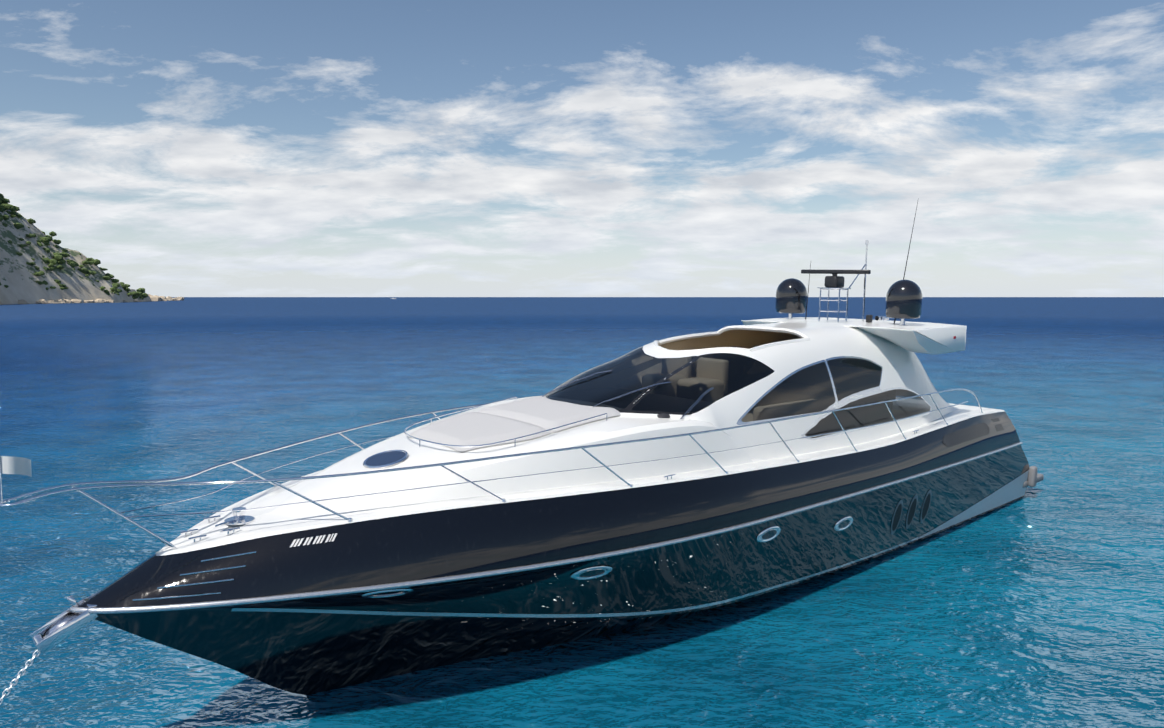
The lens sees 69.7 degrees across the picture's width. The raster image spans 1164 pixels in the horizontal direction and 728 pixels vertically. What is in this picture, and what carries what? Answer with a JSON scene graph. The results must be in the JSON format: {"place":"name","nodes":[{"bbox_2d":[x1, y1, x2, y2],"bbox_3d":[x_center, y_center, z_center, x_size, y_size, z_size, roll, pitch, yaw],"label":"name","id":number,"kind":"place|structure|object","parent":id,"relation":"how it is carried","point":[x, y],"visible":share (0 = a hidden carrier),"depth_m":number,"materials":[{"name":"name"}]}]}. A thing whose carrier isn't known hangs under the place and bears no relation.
{"place":"outdoors","nodes":[
{"label":"outdoors","id":0,"kind":"place"},
{"bbox_2d":[0,210,149,303],"bbox_3d":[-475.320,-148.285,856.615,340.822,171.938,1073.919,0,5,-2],"label":"headland","id":1,"kind":"structure","parent":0,"point":[18,277],"depth_m":664.13,"materials":[{"name":"grey stone"}]},
{"bbox_2d":[0,193,147,299],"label":"scrub","id":2,"kind":"object","parent":1,"relation":"on","point":[58,257],"visible":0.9,"depth_m":694.59,"materials":[{"name":"green plant"}]},
{"bbox_2d":[0,294,183,304],"bbox_3d":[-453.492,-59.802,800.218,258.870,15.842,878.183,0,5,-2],"label":"shore rocks","id":3,"kind":"object","parent":1,"relation":"on","point":[151,297],"visible":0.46,"depth_m":704.25,"materials":[{"name":"beige stone"}]},
{"bbox_2d":[0,297,1163,727],"bbox_3d":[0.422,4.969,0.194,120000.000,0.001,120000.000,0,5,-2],"label":"sea","id":4,"kind":"structure","parent":0,"point":[1040,605],"depth_m":18.50,"materials":[{"name":"liquid"}]},
{"bbox_2d":[0,202,1043,704],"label":"boat","id":5,"kind":"object","parent":4,"relation":"on","point":[666,480],"visible":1,"depth_m":11.41,"materials":[{"name":"white metal"}]},
{"bbox_2d":[0,0,1163,296],"label":"sky","id":6,"kind":"structure","parent":0,"point":[185,148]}
]}

